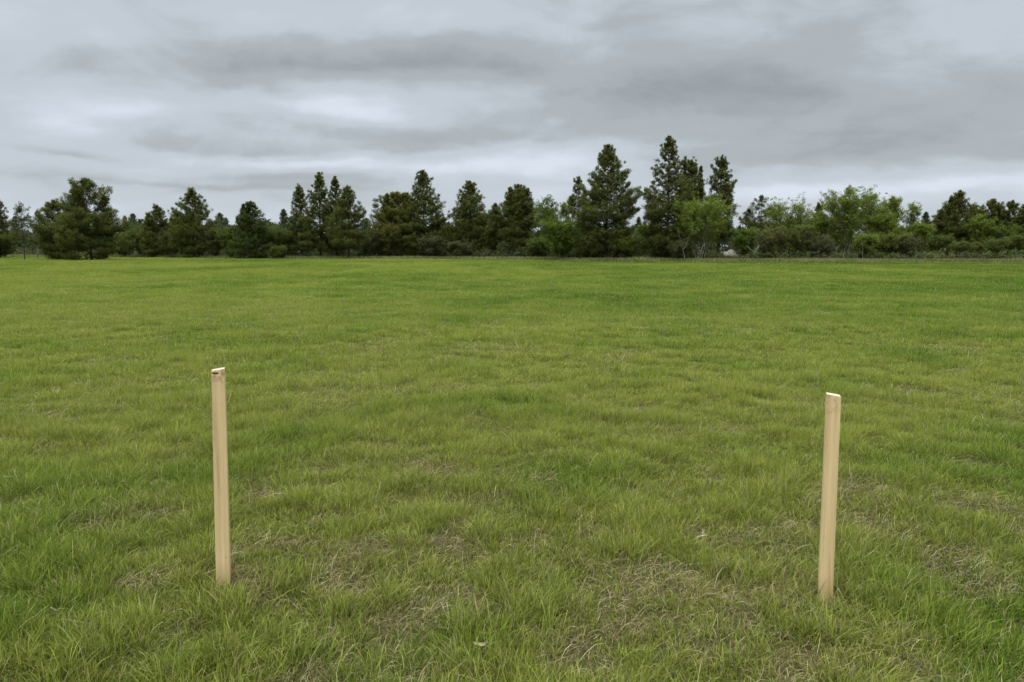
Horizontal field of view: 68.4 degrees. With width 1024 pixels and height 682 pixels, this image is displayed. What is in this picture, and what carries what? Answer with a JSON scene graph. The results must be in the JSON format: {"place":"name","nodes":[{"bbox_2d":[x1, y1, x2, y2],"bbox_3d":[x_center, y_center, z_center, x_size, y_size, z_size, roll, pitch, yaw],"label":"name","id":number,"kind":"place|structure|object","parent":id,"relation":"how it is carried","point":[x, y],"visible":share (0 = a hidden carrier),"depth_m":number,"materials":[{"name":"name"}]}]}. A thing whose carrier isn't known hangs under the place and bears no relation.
{"place":"outdoors","nodes":[
{"label":"outdoors","id":0,"kind":"place"},
{"bbox_2d":[10,216,20,247],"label":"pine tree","id":1,"kind":"object","parent":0,"point":[14,223],"visible":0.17,"depth_m":167.70,"materials":[{"name":"green plant"}]},
{"bbox_2d":[0,249,1023,681],"bbox_3d":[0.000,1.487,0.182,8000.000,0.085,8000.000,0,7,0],"label":"ground","id":2,"kind":"structure","parent":0,"point":[572,641],"depth_m":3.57,"materials":[{"name":"green plant"}]},
{"bbox_2d":[0,201,17,257],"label":"pine tree","id":3,"kind":"object","parent":2,"relation":"on","point":[4,225],"visible":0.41,"depth_m":122.53,"materials":[{"name":"green plant"}]},
{"bbox_2d":[0,228,27,256],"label":"shrub","id":4,"kind":"object","parent":2,"relation":"on","point":[6,244],"visible":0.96,"depth_m":120.71,"materials":[{"name":"green plant"}]},
{"bbox_2d":[7,202,37,258],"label":"leafy tree","id":5,"kind":"object","parent":2,"relation":"on","point":[19,217],"visible":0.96,"depth_m":98.60,"materials":[{"name":"green plant"}]},
{"bbox_2d":[28,208,44,257],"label":"leafy tree","id":6,"kind":"object","parent":2,"relation":"on","point":[37,211],"visible":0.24,"depth_m":110.47,"materials":[{"name":"green plant"}]},
{"bbox_2d":[26,198,77,259],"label":"pine tree","id":7,"kind":"object","parent":2,"relation":"on","point":[42,229],"visible":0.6,"depth_m":98.82,"materials":[{"name":"green plant"}]},
{"bbox_2d":[44,177,136,259],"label":"pine tree","id":8,"kind":"object","parent":2,"relation":"on","point":[78,219],"visible":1,"depth_m":95.78,"materials":[{"name":"green plant"}]},
{"bbox_2d":[116,230,138,256],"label":"shrub","id":9,"kind":"object","parent":2,"relation":"on","point":[125,253],"visible":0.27,"depth_m":127.06,"materials":[{"name":"green plant"}]},
{"bbox_2d":[127,213,139,229],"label":"pine tree","id":10,"kind":"object","parent":2,"relation":"on","point":[132,216],"visible":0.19,"depth_m":177.41,"materials":[{"name":"green plant"}]},
{"bbox_2d":[124,222,148,255],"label":"shrub","id":11,"kind":"object","parent":2,"relation":"on","point":[134,230],"visible":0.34,"depth_m":127.89,"materials":[{"name":"green plant"}]},
{"bbox_2d":[135,203,177,256],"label":"pine tree","id":12,"kind":"object","parent":2,"relation":"on","point":[150,230],"visible":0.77,"depth_m":125.59,"materials":[{"name":"green plant"}]},
{"bbox_2d":[155,229,187,257],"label":"shrub","id":13,"kind":"object","parent":2,"relation":"on","point":[165,242],"visible":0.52,"depth_m":122.71,"materials":[{"name":"green plant"}]},
{"bbox_2d":[163,186,222,256],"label":"pine tree","id":14,"kind":"object","parent":2,"relation":"on","point":[184,221],"visible":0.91,"depth_m":119.33,"materials":[{"name":"green plant"}]},
{"bbox_2d":[196,226,227,256],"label":"shrub","id":15,"kind":"object","parent":2,"relation":"on","point":[213,239],"visible":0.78,"depth_m":118.67,"materials":[{"name":"green plant"}]},
{"bbox_2d":[214,212,227,250],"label":"pine tree","id":16,"kind":"object","parent":2,"relation":"on","point":[223,220],"visible":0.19,"depth_m":177.65,"materials":[{"name":"green plant"}]},
{"bbox_2d":[211,367,230,585],"bbox_3d":[-1.293,0.730,3.357,0.060,1.233,0.046,-1,7,-15],"label":"wooden stake","id":17,"kind":"object","parent":2,"relation":"on","point":[221,484],"visible":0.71,"depth_m":3.32,"materials":[{"name":"brown wood"}]},
{"bbox_2d":[213,226,238,255],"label":"shrub","id":18,"kind":"object","parent":2,"relation":"on","point":[229,234],"visible":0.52,"depth_m":115.22,"materials":[{"name":"green plant"}]},
{"bbox_2d":[227,199,276,258],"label":"pine tree","id":19,"kind":"object","parent":2,"relation":"on","point":[247,220],"visible":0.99,"depth_m":109.85,"materials":[{"name":"green plant"}]},
{"bbox_2d":[263,223,287,255],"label":"shrub","id":20,"kind":"object","parent":2,"relation":"on","point":[275,239],"visible":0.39,"depth_m":114.55,"materials":[{"name":"green plant"}]},
{"bbox_2d":[267,244,287,258],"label":"shrub","id":21,"kind":"object","parent":2,"relation":"on","point":[277,252],"visible":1,"depth_m":108.33,"materials":[{"name":"green plant"}]},
{"bbox_2d":[276,208,289,242],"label":"pine tree","id":22,"kind":"object","parent":2,"relation":"on","point":[282,217],"visible":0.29,"depth_m":162.51,"materials":[{"name":"green plant"}]},
{"bbox_2d":[278,229,297,255],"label":"shrub","id":23,"kind":"object","parent":2,"relation":"on","point":[286,241],"visible":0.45,"depth_m":117.01,"materials":[{"name":"green plant"}]},
{"bbox_2d":[284,183,316,256],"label":"pine tree","id":24,"kind":"object","parent":2,"relation":"on","point":[299,199],"visible":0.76,"depth_m":115.94,"materials":[{"name":"green plant"}]},
{"bbox_2d":[297,172,344,255],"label":"pine tree","id":25,"kind":"object","parent":2,"relation":"on","point":[316,209],"visible":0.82,"depth_m":112.79,"materials":[{"name":"green plant"}]},
{"bbox_2d":[320,175,350,255],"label":"pine tree","id":26,"kind":"object","parent":2,"relation":"on","point":[335,188],"visible":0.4,"depth_m":113.78,"materials":[{"name":"green plant"}]},
{"bbox_2d":[324,185,371,256],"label":"pine tree","id":27,"kind":"object","parent":2,"relation":"on","point":[352,239],"visible":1,"depth_m":108.84,"materials":[{"name":"green plant"}]},
{"bbox_2d":[354,229,372,255],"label":"shrub","id":28,"kind":"object","parent":2,"relation":"on","point":[364,250],"visible":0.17,"depth_m":115.62,"materials":[{"name":"green plant"}]},
{"bbox_2d":[362,218,371,230],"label":"pine tree","id":29,"kind":"object","parent":2,"relation":"on","point":[366,225],"visible":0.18,"depth_m":187.22,"materials":[{"name":"green plant"}]},
{"bbox_2d":[367,198,379,224],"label":"leafy tree","id":30,"kind":"object","parent":2,"relation":"on","point":[374,207],"visible":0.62,"depth_m":124.16,"materials":[{"name":"green plant"}]},
{"bbox_2d":[365,234,384,255],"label":"shrub","id":31,"kind":"object","parent":2,"relation":"on","point":[375,245],"visible":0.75,"depth_m":113.27,"materials":[{"name":"green plant"}]},
{"bbox_2d":[371,223,401,256],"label":"shrub","id":32,"kind":"object","parent":2,"relation":"on","point":[391,235],"visible":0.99,"depth_m":112.19,"materials":[{"name":"green plant"}]},
{"bbox_2d":[368,191,421,255],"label":"pine tree","id":33,"kind":"object","parent":2,"relation":"on","point":[389,211],"visible":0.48,"depth_m":114.98,"materials":[{"name":"green plant"}]},
{"bbox_2d":[396,169,453,256],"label":"pine tree","id":34,"kind":"object","parent":2,"relation":"on","point":[434,220],"visible":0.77,"depth_m":112.48,"materials":[{"name":"green plant"}]},
{"bbox_2d":[411,232,448,256],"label":"shrub","id":35,"kind":"object","parent":2,"relation":"on","point":[428,244],"visible":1,"depth_m":110.70,"materials":[{"name":"green plant"}]},
{"bbox_2d":[435,224,467,255],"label":"shrub","id":36,"kind":"object","parent":2,"relation":"on","point":[451,232],"visible":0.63,"depth_m":112.54,"materials":[{"name":"green plant"}]},
{"bbox_2d":[446,239,472,256],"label":"shrub","id":37,"kind":"object","parent":2,"relation":"on","point":[459,248],"visible":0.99,"depth_m":108.73,"materials":[{"name":"green plant"}]},
{"bbox_2d":[444,180,490,256],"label":"pine tree","id":38,"kind":"object","parent":2,"relation":"on","point":[472,220],"visible":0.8,"depth_m":112.00,"materials":[{"name":"green plant"}]},
{"bbox_2d":[477,227,499,254],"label":"shrub","id":39,"kind":"object","parent":2,"relation":"on","point":[488,240],"visible":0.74,"depth_m":110.45,"materials":[{"name":"green plant"}]},
{"bbox_2d":[9,219,1009,254],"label":"woodland","id":40,"kind":"object","parent":2,"relation":"on","point":[28,245],"visible":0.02,"depth_m":155.36,"materials":[{"name":"green plant"}]},
{"bbox_2d":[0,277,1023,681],"bbox_3d":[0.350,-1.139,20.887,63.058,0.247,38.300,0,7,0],"label":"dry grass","id":41,"kind":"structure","parent":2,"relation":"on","point":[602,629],"depth_m":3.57,"materials":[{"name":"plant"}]},
{"bbox_2d":[485,183,541,256],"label":"pine tree","id":42,"kind":"object","parent":2,"relation":"on","point":[517,209],"visible":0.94,"depth_m":107.50,"materials":[{"name":"green plant"}]},
{"bbox_2d":[9,246,1023,258],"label":"undergrowth","id":43,"kind":"object","parent":2,"relation":"on","point":[926,255],"visible":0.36,"depth_m":93.39,"materials":[{"name":"green plant"}]},
{"bbox_2d":[524,237,550,257],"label":"shrub","id":44,"kind":"object","parent":2,"relation":"on","point":[535,246],"visible":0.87,"depth_m":102.52,"materials":[{"name":"green plant"}]},
{"bbox_2d":[526,194,562,255],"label":"leafy tree","id":45,"kind":"object","parent":2,"relation":"on","point":[544,210],"visible":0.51,"depth_m":104.94,"materials":[{"name":"green plant"}]},
{"bbox_2d":[534,212,584,258],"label":"leafy tree","id":46,"kind":"object","parent":2,"relation":"on","point":[560,244],"visible":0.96,"depth_m":95.87,"materials":[{"name":"green plant"}]},
{"bbox_2d":[558,198,573,235],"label":"leafy tree","id":47,"kind":"object","parent":2,"relation":"on","point":[564,210],"visible":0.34,"depth_m":105.77,"materials":[{"name":"green plant"}]},
{"bbox_2d":[565,175,587,235],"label":"pine tree","id":48,"kind":"object","parent":2,"relation":"on","point":[572,199],"visible":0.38,"depth_m":99.02,"materials":[{"name":"green plant"}]},
{"bbox_2d":[570,231,604,258],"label":"shrub","id":49,"kind":"object","parent":2,"relation":"on","point":[586,248],"visible":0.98,"depth_m":93.75,"materials":[{"name":"green plant"}]},
{"bbox_2d":[566,143,640,257],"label":"pine tree","id":50,"kind":"object","parent":2,"relation":"on","point":[606,159],"visible":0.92,"depth_m":93.97,"materials":[{"name":"green plant"}]},
{"bbox_2d":[609,233,644,258],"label":"shrub","id":51,"kind":"object","parent":2,"relation":"on","point":[630,242],"visible":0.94,"depth_m":93.15,"materials":[{"name":"green plant"}]},
{"bbox_2d":[634,217,641,249],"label":"pine tree","id":52,"kind":"object","parent":2,"relation":"on","point":[639,221],"visible":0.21,"depth_m":177.70,"materials":[{"name":"green plant"}]},
{"bbox_2d":[635,222,659,253],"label":"leafy tree","id":53,"kind":"object","parent":2,"relation":"on","point":[642,229],"visible":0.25,"depth_m":98.86,"materials":[{"name":"green plant"}]},
{"bbox_2d":[640,230,675,257],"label":"shrub","id":54,"kind":"object","parent":2,"relation":"on","point":[659,241],"visible":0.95,"depth_m":91.55,"materials":[{"name":"green plant"}]},
{"bbox_2d":[634,135,695,245],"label":"pine tree","id":55,"kind":"object","parent":2,"relation":"on","point":[656,209],"visible":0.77,"depth_m":92.41,"materials":[{"name":"green plant"}]},
{"bbox_2d":[666,237,693,259],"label":"shrub","id":56,"kind":"object","parent":2,"relation":"on","point":[677,251],"visible":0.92,"depth_m":89.22,"materials":[{"name":"green plant"}]},
{"bbox_2d":[676,156,710,253],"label":"pine tree","id":57,"kind":"object","parent":2,"relation":"on","point":[692,168],"visible":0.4,"depth_m":96.72,"materials":[{"name":"green plant"}]},
{"bbox_2d":[667,191,740,257],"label":"leafy tree","id":58,"kind":"object","parent":2,"relation":"on","point":[706,213],"visible":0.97,"depth_m":89.33,"materials":[{"name":"green plant"}]},
{"bbox_2d":[704,154,738,252],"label":"pine tree","id":59,"kind":"object","parent":2,"relation":"on","point":[724,187],"visible":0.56,"depth_m":97.71,"materials":[{"name":"green plant"}]},
{"bbox_2d":[721,249,749,256],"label":"dirt bank","id":60,"kind":"structure","parent":2,"relation":"on","point":[731,252],"depth_m":103.39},
{"bbox_2d":[729,226,761,255],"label":"shrub","id":61,"kind":"object","parent":2,"relation":"on","point":[744,242],"visible":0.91,"depth_m":102.66,"materials":[{"name":"green plant"}]},
{"bbox_2d":[738,195,774,252],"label":"pine tree","id":62,"kind":"object","parent":2,"relation":"on","point":[748,221],"visible":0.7,"depth_m":106.23,"materials":[{"name":"green plant"}]},
{"bbox_2d":[746,225,788,257],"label":"shrub","id":63,"kind":"object","parent":2,"relation":"on","point":[769,239],"visible":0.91,"depth_m":90.65,"materials":[{"name":"green plant"}]},
{"bbox_2d":[760,191,824,254],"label":"leafy tree","id":64,"kind":"object","parent":2,"relation":"on","point":[800,214],"visible":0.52,"depth_m":94.38,"materials":[{"name":"green plant"}]},
{"bbox_2d":[777,222,817,256],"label":"shrub","id":65,"kind":"object","parent":2,"relation":"on","point":[795,237],"visible":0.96,"depth_m":90.64,"materials":[{"name":"green plant"}]},
{"bbox_2d":[795,216,818,251],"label":"leafy tree","id":66,"kind":"object","parent":2,"relation":"on","point":[813,232],"visible":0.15,"depth_m":99.00,"materials":[{"name":"green plant"}]},
{"bbox_2d":[813,202,822,248],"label":"pine tree","id":67,"kind":"object","parent":2,"relation":"on","point":[818,207],"visible":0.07,"depth_m":125.95,"materials":[{"name":"green plant"}]},
{"bbox_2d":[803,231,834,256],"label":"shrub","id":68,"kind":"object","parent":2,"relation":"on","point":[824,243],"visible":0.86,"depth_m":89.91,"materials":[{"name":"green plant"}]},
{"bbox_2d":[809,208,837,253],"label":"leafy tree","id":69,"kind":"object","parent":2,"relation":"on","point":[821,227],"visible":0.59,"depth_m":97.43,"materials":[{"name":"green plant"}]},
{"bbox_2d":[817,392,840,602],"bbox_3d":[1.344,0.790,3.206,0.057,1.151,0.046,1,7,17],"label":"wooden stake","id":70,"kind":"object","parent":2,"relation":"on","point":[829,485],"visible":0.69,"depth_m":3.17,"materials":[{"name":"brown wood"}]},
{"bbox_2d":[817,184,887,253],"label":"leafy tree","id":71,"kind":"object","parent":2,"relation":"on","point":[849,208],"visible":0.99,"depth_m":93.91,"materials":[{"name":"green plant"}]},
{"bbox_2d":[851,229,881,258],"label":"shrub","id":72,"kind":"object","parent":2,"relation":"on","point":[869,241],"visible":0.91,"depth_m":88.46,"materials":[{"name":"green plant"}]},
{"bbox_2d":[858,194,890,251],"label":"leafy tree","id":73,"kind":"object","parent":2,"relation":"on","point":[879,210],"visible":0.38,"depth_m":96.38,"materials":[{"name":"green plant"}]},
{"bbox_2d":[862,210,902,252],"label":"leafy tree","id":74,"kind":"object","parent":2,"relation":"on","point":[882,225],"visible":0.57,"depth_m":95.66,"materials":[{"name":"green plant"}]},
{"bbox_2d":[877,232,911,254],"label":"shrub","id":75,"kind":"object","parent":2,"relation":"on","point":[889,244],"visible":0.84,"depth_m":90.93,"materials":[{"name":"green plant"}]},
{"bbox_2d":[881,193,907,234],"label":"leafy tree","id":76,"kind":"object","parent":2,"relation":"on","point":[893,203],"visible":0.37,"depth_m":97.67,"materials":[{"name":"green plant"}]},
{"bbox_2d":[897,200,922,235],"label":"leafy tree","id":77,"kind":"object","parent":2,"relation":"on","point":[911,214],"visible":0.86,"depth_m":99.41,"materials":[{"name":"green plant"}]},
{"bbox_2d":[895,233,925,258],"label":"shrub","id":78,"kind":"object","parent":2,"relation":"on","point":[911,244],"visible":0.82,"depth_m":89.90,"materials":[{"name":"green plant"}]},
{"bbox_2d":[903,219,935,252],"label":"leafy tree","id":79,"kind":"object","parent":2,"relation":"on","point":[924,230],"visible":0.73,"depth_m":97.32,"materials":[{"name":"green plant"}]},
{"bbox_2d":[921,212,930,248],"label":"pine tree","id":80,"kind":"object","parent":2,"relation":"on","point":[925,217],"visible":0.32,"depth_m":157.68,"materials":[{"name":"green plant"}]},
{"bbox_2d":[923,233,954,256],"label":"shrub","id":81,"kind":"object","parent":2,"relation":"on","point":[936,242],"visible":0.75,"depth_m":91.65,"materials":[{"name":"green plant"}]},
{"bbox_2d":[927,189,992,250],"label":"pine tree","id":82,"kind":"object","parent":2,"relation":"on","point":[948,218],"visible":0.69,"depth_m":98.96,"materials":[{"name":"green plant"}]},
{"bbox_2d":[945,238,981,257],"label":"shrub","id":83,"kind":"object","parent":2,"relation":"on","point":[956,247],"visible":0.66,"depth_m":88.88,"materials":[{"name":"green plant"}]},
{"bbox_2d":[958,213,997,253],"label":"leafy tree","id":84,"kind":"object","parent":2,"relation":"on","point":[976,222],"visible":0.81,"depth_m":96.37,"materials":[{"name":"green plant"}]},
{"bbox_2d":[978,198,1007,235],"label":"pine tree","id":85,"kind":"object","parent":2,"relation":"on","point":[993,208],"visible":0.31,"depth_m":101.08,"materials":[{"name":"green plant"}]},
{"bbox_2d":[981,236,1013,258],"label":"shrub","id":86,"kind":"object","parent":2,"relation":"on","point":[994,245],"visible":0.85,"depth_m":89.56,"materials":[{"name":"green plant"}]},
{"bbox_2d":[984,221,1023,254],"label":"leafy tree","id":87,"kind":"object","parent":2,"relation":"on","point":[1001,233],"visible":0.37,"depth_m":95.46,"materials":[{"name":"green plant"}]},
{"bbox_2d":[1000,200,1022,249],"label":"pine tree","id":88,"kind":"object","parent":2,"relation":"on","point":[1012,206],"visible":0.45,"depth_m":100.03,"materials":[{"name":"green plant"}]},
{"bbox_2d":[1001,232,1023,256],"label":"shrub","id":89,"kind":"object","parent":2,"relation":"on","point":[1018,241],"visible":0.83,"depth_m":90.85,"materials":[{"name":"green plant"}]},
{"bbox_2d":[1014,204,1023,234],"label":"pine tree","id":90,"kind":"object","parent":2,"relation":"on","point":[1020,209],"visible":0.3,"depth_m":99.45,"materials":[{"name":"green plant"}]},
{"bbox_2d":[0,0,1023,248],"label":"sky","id":91,"kind":"structure","parent":0,"point":[236,102],"materials":[{"name":"grey"}]},
{"bbox_2d":[7,254,1023,261],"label":"verge grass","id":92,"kind":"structure","parent":0,"point":[865,259],"depth_m":89.16,"materials":[{"name":"grass"}]}
]}

